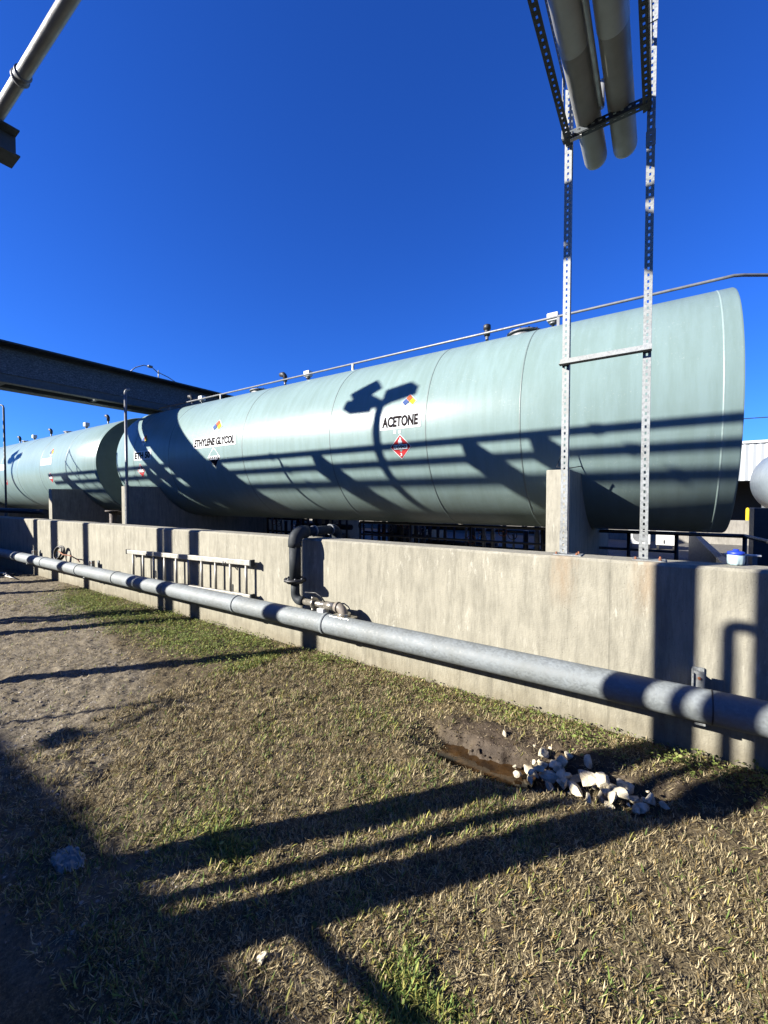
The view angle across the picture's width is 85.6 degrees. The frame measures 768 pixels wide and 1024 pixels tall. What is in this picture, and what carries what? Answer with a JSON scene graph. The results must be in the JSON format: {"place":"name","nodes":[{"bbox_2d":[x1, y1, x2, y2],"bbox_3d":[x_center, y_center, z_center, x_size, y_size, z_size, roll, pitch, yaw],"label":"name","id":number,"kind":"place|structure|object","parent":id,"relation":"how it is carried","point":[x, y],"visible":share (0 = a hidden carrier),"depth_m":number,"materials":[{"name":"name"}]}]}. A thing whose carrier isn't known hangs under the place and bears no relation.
{"place":"outdoors","nodes":[
{"label":"outdoors","id":0,"kind":"place"},
{"bbox_2d":[0,508,48,513],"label":"guard railing","id":1,"kind":"object","parent":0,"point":[24,511],"visible":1,"depth_m":9.87,"materials":[{"name":"black metal"}]},
{"bbox_2d":[0,570,767,1023],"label":"dry grass","id":2,"kind":"structure","parent":0,"point":[410,972],"depth_m":1.81,"materials":[{"name":"beige plant"}]},
{"bbox_2d":[0,565,767,1023],"bbox_3d":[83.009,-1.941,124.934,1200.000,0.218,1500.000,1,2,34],"label":"ground","id":3,"kind":"structure","parent":0,"point":[40,1001],"depth_m":2.04,"materials":[{"name":"plant"}]},
{"bbox_2d":[0,572,15,578],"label":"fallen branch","id":4,"kind":"object","parent":3,"relation":"on","point":[7,575],"visible":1,"depth_m":8.60,"materials":[{"name":"wood"}]},
{"bbox_2d":[0,119,19,168],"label":"pipe rack","id":5,"kind":"object","parent":3,"relation":"on","point":[9,157],"visible":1,"depth_m":3.85,"materials":[{"name":"metal"}]},
{"bbox_2d":[0,0,81,120],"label":"rack pipe","id":6,"kind":"object","parent":5,"relation":"on","point":[45,37],"visible":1,"depth_m":3.20,"materials":[{"name":"metal"}]},
{"bbox_2d":[48,843,86,873],"bbox_3d":[-1.402,1.537,1.842,0.228,0.041,0.109,1,2,34],"label":"rock","id":7,"kind":"object","parent":3,"relation":"on","point":[72,857],"visible":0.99,"depth_m":1.83,"materials":[{"name":"grey stone"}]},
{"bbox_2d":[0,339,232,414],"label":"pipe bridge","id":8,"kind":"structure","parent":3,"relation":"on","point":[28,370],"depth_m":11.44,"materials":[{"name":"black metal"}]},
{"bbox_2d":[131,365,174,381],"bbox_3d":[-7.136,-4.316,12.993,0.100,0.440,1.566,1,2,34],"label":"bridge lamp","id":9,"kind":"object","parent":8,"relation":"on","point":[149,366],"visible":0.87,"depth_m":12.82,"materials":[{"name":"grey metal"}]},
{"bbox_2d":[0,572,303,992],"bbox_3d":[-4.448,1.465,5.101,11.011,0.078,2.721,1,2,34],"label":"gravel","id":10,"kind":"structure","parent":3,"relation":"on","point":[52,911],"depth_m":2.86,"materials":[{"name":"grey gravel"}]},
{"bbox_2d":[256,951,267,964],"bbox_3d":[-0.425,1.552,1.447,0.031,0.029,0.041,1,2,32],"label":"limestone rock","id":11,"kind":"object","parent":3,"relation":"on","point":[262,956],"visible":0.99,"depth_m":1.44,"materials":[{"name":"white stone"}]},
{"bbox_2d":[0,516,767,773],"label":"concrete wall","id":12,"kind":"structure","parent":3,"relation":"on","point":[675,621],"depth_m":3.27,"materials":[{"name":"beige concrete"}]},
{"bbox_2d":[26,550,40,563],"bbox_3d":[-7.238,0.944,8.566,0.065,0.320,0.228,1,2,34],"label":"pipe bracket","id":13,"kind":"object","parent":12,"relation":"attached to","point":[33,552],"visible":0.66,"depth_m":8.61,"materials":[{"name":"grey metal"}]},
{"bbox_2d":[0,548,767,737],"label":"steel pipe","id":14,"kind":"object","parent":13,"relation":"on","point":[739,713],"visible":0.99,"depth_m":3.02,"materials":[{"name":"grey metal"}]},
{"bbox_2d":[53,545,79,562],"bbox_3d":[-5.789,0.782,7.598,1.130,0.291,0.116,1,2,34],"label":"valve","id":15,"kind":"object","parent":12,"relation":"hanging from","point":[62,553],"visible":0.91,"depth_m":7.78,"materials":[{"name":"metal"}]},
{"bbox_2d":[83,560,99,577],"bbox_3d":[-4.989,0.987,7.073,0.065,0.320,0.228,1,2,34],"label":"pipe bracket","id":16,"kind":"object","parent":12,"relation":"attached to","point":[91,563],"visible":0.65,"depth_m":7.12,"materials":[{"name":"grey metal"}]},
{"bbox_2d":[527,0,665,561],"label":"pipe support frame","id":17,"kind":"object","parent":12,"relation":"on","point":[644,104],"visible":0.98,"depth_m":2.81,"materials":[{"name":"metal"}]},
{"bbox_2d":[547,0,606,169],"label":"jacketed pipe","id":18,"kind":"object","parent":17,"relation":"on","point":[568,21],"visible":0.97,"depth_m":2.54,"materials":[{"name":"grey metal"}]},
{"bbox_2d":[581,0,604,109],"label":"thin conduit","id":19,"kind":"object","parent":17,"relation":"on","point":[599,89],"visible":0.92,"depth_m":2.45,"materials":[{"name":"metal"}]},
{"bbox_2d":[592,0,636,158],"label":"jacketed pipe","id":20,"kind":"object","parent":17,"relation":"on","point":[612,24],"visible":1,"depth_m":2.50,"materials":[{"name":"grey metal"}]},
{"bbox_2d":[691,666,704,725],"bbox_3d":[1.895,1.118,2.501,0.065,0.320,0.228,1,2,34],"label":"pipe bracket","id":21,"kind":"object","parent":12,"relation":"attached to","point":[697,676],"visible":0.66,"depth_m":2.50,"materials":[{"name":"grey metal"}]},
{"bbox_2d":[726,549,744,565],"bbox_3d":[2.219,0.283,2.617,0.091,0.099,0.091,1,2,34],"label":"plastic tub","id":22,"kind":"object","parent":12,"relation":"on","point":[736,557],"visible":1,"depth_m":2.59,"materials":[{"name":"white plastic"}]},
{"bbox_2d":[724,553,761,564],"bbox_3d":[2.370,0.379,2.730,0.190,0.186,0.210,1,2,34],"label":"step board","id":23,"kind":"object","parent":12,"relation":"attached to","point":[754,559],"visible":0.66,"depth_m":2.76,"materials":[{"name":"white paint"}]},
{"bbox_3d":[-3.420,0.785,6.081,0.040,0.360,0.134,1,2,34],"label":"ladder hook","id":24,"kind":"object","parent":12,"relation":"attached to","visible":0},
{"bbox_2d":[126,549,254,598],"bbox_3d":[-2.744,0.800,5.618,2.944,0.539,0.060,1,2,34],"label":"aluminium ladder","id":25,"kind":"object","parent":24,"relation":"hanging from","point":[215,560],"visible":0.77,"depth_m":5.35,"materials":[{"name":"grey metal"}]},
{"bbox_2d":[30,584,767,1023],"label":"clover weeds","id":26,"kind":"object","parent":3,"relation":"on","point":[314,924],"visible":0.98,"depth_m":3.85,"materials":[{"name":"green plant"}]},
{"bbox_2d":[429,743,535,790],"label":"puddle water","id":27,"kind":"structure","parent":3,"relation":"on","point":[452,755],"depth_m":2.62,"materials":[{"name":"brown liquid"}]},
{"bbox_2d":[513,770,521,777],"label":"limestone rock","id":28,"kind":"object","parent":27,"relation":"on","point":[517,774],"visible":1,"depth_m":2.50,"materials":[{"name":"white stone"}]},
{"bbox_2d":[524,764,533,774],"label":"limestone rock","id":29,"kind":"object","parent":27,"relation":"on","point":[527,768],"visible":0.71,"depth_m":2.54,"materials":[{"name":"white stone"}]},
{"bbox_2d":[532,759,537,765],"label":"limestone rock","id":30,"kind":"object","parent":29,"relation":"on","point":[534,762],"visible":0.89,"depth_m":2.52,"materials":[{"name":"white stone"}]},
{"bbox_2d":[527,774,532,784],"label":"limestone rock","id":31,"kind":"object","parent":27,"relation":"on","point":[530,779],"visible":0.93,"depth_m":2.45,"materials":[{"name":"grey stone"}]},
{"bbox_2d":[527,769,534,774],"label":"limestone rock","id":32,"kind":"object","parent":31,"relation":"on","point":[530,771],"visible":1,"depth_m":2.45,"materials":[{"name":"grey stone"}]},
{"bbox_2d":[293,519,748,545],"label":"concrete wall","id":33,"kind":"structure","parent":3,"relation":"on","point":[738,526],"depth_m":14.18,"materials":[{"name":"grey concrete"}]},
{"bbox_2d":[538,747,548,758],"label":"limestone rock","id":34,"kind":"object","parent":3,"relation":"on","point":[543,752],"visible":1,"depth_m":2.56,"materials":[{"name":"white stone"}]},
{"bbox_2d":[538,770,557,783],"bbox_3d":[0.976,1.576,2.480,0.106,0.072,0.074,17,-9,17],"label":"limestone rock","id":35,"kind":"object","parent":3,"relation":"on","point":[550,776],"visible":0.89,"depth_m":2.45,"materials":[{"name":"grey stone"}]},
{"bbox_2d":[534,765,544,771],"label":"limestone rock","id":36,"kind":"object","parent":35,"relation":"on","point":[539,768],"visible":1,"depth_m":2.47,"materials":[{"name":"grey stone"}]},
{"bbox_2d":[537,760,547,767],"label":"limestone rock","id":37,"kind":"object","parent":35,"relation":"on","point":[544,764],"visible":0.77,"depth_m":2.50,"materials":[{"name":"white stone"}]},
{"bbox_2d":[549,759,553,767],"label":"limestone rock","id":38,"kind":"object","parent":35,"relation":"on","point":[551,764],"visible":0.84,"depth_m":2.50,"materials":[{"name":"white stone"}]},
{"bbox_2d":[553,760,561,771],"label":"limestone rock","id":39,"kind":"object","parent":38,"relation":"on","point":[557,766],"visible":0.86,"depth_m":2.47,"materials":[{"name":"white stone"}]},
{"bbox_2d":[545,781,553,791],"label":"limestone rock","id":40,"kind":"object","parent":3,"relation":"on","point":[549,787],"visible":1,"depth_m":2.39,"materials":[{"name":"grey stone"}]},
{"bbox_2d":[556,755,567,766],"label":"limestone rock","id":41,"kind":"object","parent":3,"relation":"on","point":[562,759],"visible":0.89,"depth_m":2.48,"materials":[{"name":"white stone"}]},
{"bbox_2d":[556,778,568,789],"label":"limestone rock","id":42,"kind":"object","parent":3,"relation":"on","point":[558,780],"visible":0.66,"depth_m":2.38,"materials":[{"name":"grey stone"}]},
{"bbox_2d":[556,769,567,778],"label":"limestone rock","id":43,"kind":"object","parent":42,"relation":"on","point":[560,773],"visible":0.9,"depth_m":2.41,"materials":[{"name":"grey stone"}]},
{"bbox_2d":[561,778,566,785],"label":"limestone rock","id":44,"kind":"object","parent":42,"relation":"on","point":[564,781],"visible":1,"depth_m":2.37,"materials":[{"name":"grey stone"}]},
{"bbox_2d":[564,772,571,778],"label":"limestone rock","id":45,"kind":"object","parent":42,"relation":"on","point":[568,775],"visible":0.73,"depth_m":2.40,"materials":[{"name":"grey stone"}]},
{"bbox_2d":[564,751,572,759],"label":"limestone rock","id":46,"kind":"object","parent":3,"relation":"on","point":[568,755],"visible":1,"depth_m":2.54,"materials":[{"name":"white stone"}]},
{"bbox_2d":[568,774,580,782],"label":"limestone rock","id":47,"kind":"object","parent":3,"relation":"on","point":[576,778],"visible":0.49,"depth_m":2.43,"materials":[{"name":"grey stone"}]},
{"bbox_2d":[568,779,582,796],"bbox_3d":[1.087,1.574,2.364,0.076,0.050,0.122,19,8,-8],"label":"limestone rock","id":48,"kind":"object","parent":3,"relation":"on","point":[575,789],"visible":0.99,"depth_m":2.35,"materials":[{"name":"white stone"}]},
{"bbox_2d":[578,769,596,786],"bbox_3d":[1.168,1.524,2.383,0.099,0.070,0.104,-10,25,-13],"label":"limestone rock","id":49,"kind":"object","parent":3,"relation":"on","point":[588,778],"visible":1,"depth_m":2.36,"materials":[{"name":"white stone"}]},
{"bbox_2d":[595,772,609,787],"bbox_3d":[1.229,1.519,2.358,0.093,0.064,0.085,-21,0,20],"label":"limestone rock","id":50,"kind":"object","parent":49,"relation":"on","point":[602,779],"visible":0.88,"depth_m":2.34,"materials":[{"name":"white stone"}]},
{"bbox_2d":[408,710,767,887],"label":"soil crumbs","id":51,"kind":"object","parent":3,"relation":"on","point":[544,790],"visible":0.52,"depth_m":2.50,"materials":[{"name":"soil"}]},
{"bbox_2d":[584,754,591,768],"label":"limestone rock","id":52,"kind":"object","parent":3,"relation":"on","point":[587,761],"visible":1,"depth_m":2.48,"materials":[{"name":"white stone"}]},
{"bbox_2d":[586,792,591,803],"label":"limestone rock","id":53,"kind":"object","parent":3,"relation":"on","point":[588,795],"visible":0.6,"depth_m":2.26,"materials":[{"name":"white stone"}]},
{"bbox_2d":[597,790,607,804],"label":"limestone rock","id":54,"kind":"object","parent":3,"relation":"on","point":[601,797],"visible":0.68,"depth_m":2.28,"materials":[{"name":"white stone"}]},
{"bbox_2d":[599,788,611,796],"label":"limestone rock","id":55,"kind":"object","parent":54,"relation":"on","point":[605,791],"visible":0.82,"depth_m":2.27,"materials":[{"name":"white stone"}]},
{"bbox_2d":[604,801,614,809],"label":"limestone rock","id":56,"kind":"object","parent":3,"relation":"on","point":[609,804],"visible":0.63,"depth_m":2.21,"materials":[{"name":"white stone"}]},
{"bbox_2d":[608,791,617,803],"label":"limestone rock","id":57,"kind":"object","parent":56,"relation":"on","point":[612,796],"visible":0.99,"depth_m":2.22,"materials":[{"name":"white stone"}]},
{"bbox_2d":[612,787,628,793],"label":"limestone rock","id":58,"kind":"object","parent":57,"relation":"on","point":[620,789],"visible":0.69,"depth_m":2.24,"materials":[{"name":"white stone"}]},
{"bbox_2d":[617,792,629,799],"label":"limestone rock","id":59,"kind":"object","parent":58,"relation":"on","point":[622,795],"visible":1,"depth_m":2.21,"materials":[{"name":"white stone"}]},
{"bbox_2d":[606,783,620,799],"bbox_3d":[1.290,1.560,2.325,0.094,0.073,0.067,0,2,-14],"label":"limestone rock","id":60,"kind":"object","parent":3,"relation":"on","point":[611,786],"visible":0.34,"depth_m":2.31,"materials":[{"name":"white stone"}]},
{"bbox_2d":[625,781,633,794],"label":"limestone rock","id":61,"kind":"object","parent":3,"relation":"on","point":[631,787],"visible":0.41,"depth_m":2.33,"materials":[{"name":"grey stone"}]},
{"bbox_2d":[627,795,639,802],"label":"limestone rock","id":62,"kind":"object","parent":3,"relation":"on","point":[634,799],"visible":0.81,"depth_m":2.23,"materials":[{"name":"white stone"}]},
{"bbox_2d":[631,804,639,814],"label":"limestone rock","id":63,"kind":"object","parent":3,"relation":"on","point":[635,809],"visible":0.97,"depth_m":2.17,"materials":[{"name":"white stone"}]},
{"bbox_2d":[633,802,649,813],"bbox_3d":[1.364,1.565,2.193,0.091,0.049,0.045,2,-3,0],"label":"limestone rock","id":64,"kind":"object","parent":3,"relation":"on","point":[644,807],"visible":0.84,"depth_m":2.19,"materials":[{"name":"white stone"}]},
{"bbox_2d":[645,792,655,805],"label":"limestone rock","id":65,"kind":"object","parent":3,"relation":"on","point":[650,798],"visible":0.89,"depth_m":2.23,"materials":[{"name":"white stone"}]},
{"bbox_2d":[659,800,669,809],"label":"limestone rock","id":66,"kind":"object","parent":3,"relation":"on","point":[663,805],"visible":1,"depth_m":2.22,"materials":[{"name":"white stone"}]},
{"bbox_2d":[745,508,748,519],"bbox_3d":[13.635,0.492,15.574,0.114,1.320,0.120,1,2,34],"label":"yellow bollard","id":67,"kind":"object","parent":3,"relation":"on","point":[747,514],"visible":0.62,"depth_m":15.52,"materials":[{"name":"yellow metal"}]},
{"bbox_2d":[0,0,767,446],"label":"sky","id":68,"kind":"structure","parent":0,"point":[222,196],"materials":[{"name":"blue"}]},
{"bbox_2d":[293,525,749,564],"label":"containment floor","id":69,"kind":"structure","parent":0,"point":[722,549],"depth_m":13.41,"materials":[{"name":"concrete"}]},
{"bbox_2d":[0,404,7,515],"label":"vent post","id":70,"kind":"object","parent":69,"relation":"on","point":[4,449],"visible":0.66,"depth_m":11.20,"materials":[{"name":"metal"}]},
{"bbox_2d":[0,504,48,518],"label":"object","id":71,"kind":"object","parent":69,"relation":"on","point":[43,516],"visible":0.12,"depth_m":20.94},
{"bbox_2d":[49,489,121,523],"bbox_3d":[-9.333,0.168,15.012,0.250,1.900,4.460,1,2,34],"label":"concrete saddle","id":72,"kind":"object","parent":69,"relation":"on","point":[74,504],"visible":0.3,"depth_m":13.60,"materials":[{"name":"grey concrete"}]},
{"bbox_2d":[0,414,139,510],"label":"storage tank","id":73,"kind":"object","parent":72,"relation":"on","point":[84,460],"visible":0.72,"depth_m":14.34,"materials":[{"name":"metal"}]},
{"bbox_2d":[105,510,121,522],"bbox_3d":[-8.049,0.538,12.752,0.390,1.190,0.900,1,2,34],"label":"standpipe","id":74,"kind":"object","parent":69,"relation":"on","point":[112,515],"visible":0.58,"depth_m":12.47,"materials":[{"name":"metal"}]},
{"bbox_2d":[124,389,129,523],"bbox_3d":[-4.666,-0.477,7.532,0.273,3.520,0.280,1,2,34],"label":"vent post","id":75,"kind":"object","parent":69,"relation":"on","point":[127,505],"visible":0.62,"depth_m":7.50,"materials":[{"name":"grey metal"}]},
{"bbox_2d":[121,486,266,532],"bbox_3d":[-5.335,0.244,12.357,0.250,1.900,4.460,1,2,34],"label":"concrete saddle","id":76,"kind":"object","parent":69,"relation":"on","point":[152,506],"visible":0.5,"depth_m":11.32,"materials":[{"name":"grey concrete"}]},
{"bbox_2d":[116,287,744,532],"bbox_3d":[-1.128,-1.592,9.441,13.855,3.547,3.320,1,2,34],"label":"storage tank","id":77,"kind":"object","parent":76,"relation":"on","point":[469,434],"visible":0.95,"depth_m":6.13,"materials":[{"name":"metal"}]},
{"bbox_2d":[159,273,767,409],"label":"conduit run","id":78,"kind":"object","parent":77,"relation":"attached to","point":[628,300],"visible":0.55,"depth_m":6.75,"materials":[{"name":"grey metal"}]},
{"bbox_2d":[267,517,306,534],"bbox_3d":[-3.620,0.453,14.674,2.201,1.250,0.265,1,2,34],"label":"pipe manifold","id":79,"kind":"object","parent":69,"relation":"on","point":[285,531],"visible":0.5,"depth_m":14.66,"materials":[{"name":"black metal"}]},
{"bbox_2d":[284,524,356,619],"bbox_3d":[-0.478,0.747,4.360,0.875,1.215,0.845,1,2,34],"label":"transfer piping","id":80,"kind":"object","parent":69,"relation":"on","point":[294,579],"visible":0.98,"depth_m":4.22,"materials":[{"name":"black metal"}]},
{"bbox_2d":[291,519,352,538],"bbox_3d":[-1.756,0.521,13.007,2.273,1.209,0.950,1,2,34],"label":"pipe manifold","id":81,"kind":"object","parent":69,"relation":"on","point":[346,527],"visible":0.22,"depth_m":12.68,"materials":[{"name":"black metal"}]},
{"bbox_2d":[269,519,442,542],"bbox_3d":[-1.923,-0.934,14.704,9.620,4.020,3.000,1,2,34],"label":"storage tank","id":82,"kind":"object","parent":69,"relation":"on","point":[353,533],"depth_m":14.76,"materials":[{"name":"metal"}]},
{"bbox_2d":[358,521,429,543],"bbox_3d":[0.238,0.554,11.691,2.221,1.220,0.265,1,2,34],"label":"pipe manifold","id":83,"kind":"object","parent":69,"relation":"on","point":[402,528],"visible":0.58,"depth_m":11.59,"materials":[{"name":"black metal"}]},
{"bbox_2d":[418,523,497,546],"bbox_3d":[2.061,0.578,11.313,2.266,1.193,0.950,1,2,34],"label":"pipe manifold","id":84,"kind":"object","parent":69,"relation":"on","point":[448,542],"visible":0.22,"depth_m":11.14,"materials":[{"name":"black metal"}]},
{"bbox_2d":[467,524,545,551],"bbox_3d":[2.977,0.645,9.465,2.209,1.164,0.285,1,2,34],"label":"pipe manifold","id":85,"kind":"object","parent":69,"relation":"on","point":[536,533],"visible":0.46,"depth_m":9.53,"materials":[{"name":"black metal"}]},
{"bbox_2d":[359,521,767,564],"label":"guard railing","id":86,"kind":"object","parent":69,"relation":"on","point":[675,551],"visible":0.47,"depth_m":7.15,"materials":[{"name":"black metal"}]},
{"bbox_2d":[546,469,607,555],"bbox_3d":[3.236,0.408,6.665,0.250,1.900,4.460,1,2,34],"label":"concrete saddle","id":87,"kind":"object","parent":69,"relation":"on","point":[584,537],"visible":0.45,"depth_m":4.91,"materials":[{"name":"grey concrete"}]},
{"bbox_2d":[631,530,650,548],"bbox_3d":[7.983,0.807,12.966,0.580,0.640,0.412,1,2,34],"label":"equipment cabinet","id":88,"kind":"object","parent":69,"relation":"on","point":[634,538],"visible":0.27,"depth_m":12.82,"materials":[{"name":"white metal"}]},
{"bbox_2d":[656,531,675,549],"bbox_3d":[8.550,0.818,12.590,0.500,0.640,0.412,1,2,34],"label":"equipment cabinet","id":89,"kind":"object","parent":69,"relation":"on","point":[668,540],"visible":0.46,"depth_m":12.44,"materials":[{"name":"white metal"}]},
{"bbox_2d":[688,536,726,562],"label":"divider wall","id":90,"kind":"structure","parent":69,"relation":"on","point":[701,549],"depth_m":7.23,"materials":[{"name":"grey concrete"}]},
{"bbox_2d":[748,508,767,565],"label":"dark saddle","id":91,"kind":"object","parent":69,"relation":"on","point":[758,522],"visible":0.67,"depth_m":9.24,"materials":[{"name":"blue metal"}]},
{"bbox_2d":[750,457,767,507],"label":"tank","id":92,"kind":"object","parent":91,"relation":"on","point":[759,483],"visible":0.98,"depth_m":11.59,"materials":[{"name":"white metal"}]},
{"bbox_2d":[731,440,767,519],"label":"warehouse","id":93,"kind":"structure","parent":0,"point":[754,453],"depth_m":19.77,"materials":[{"name":"white metal"}]},
{"label":"limestone rock","id":94,"kind":"object","parent":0,"visible":0},
{"bbox_2d":[616,778,628,787],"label":"limestone rock","id":95,"kind":"object","parent":94,"relation":"on","point":[621,783],"visible":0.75,"depth_m":2.30,"materials":[{"name":"white stone"}]}
]}

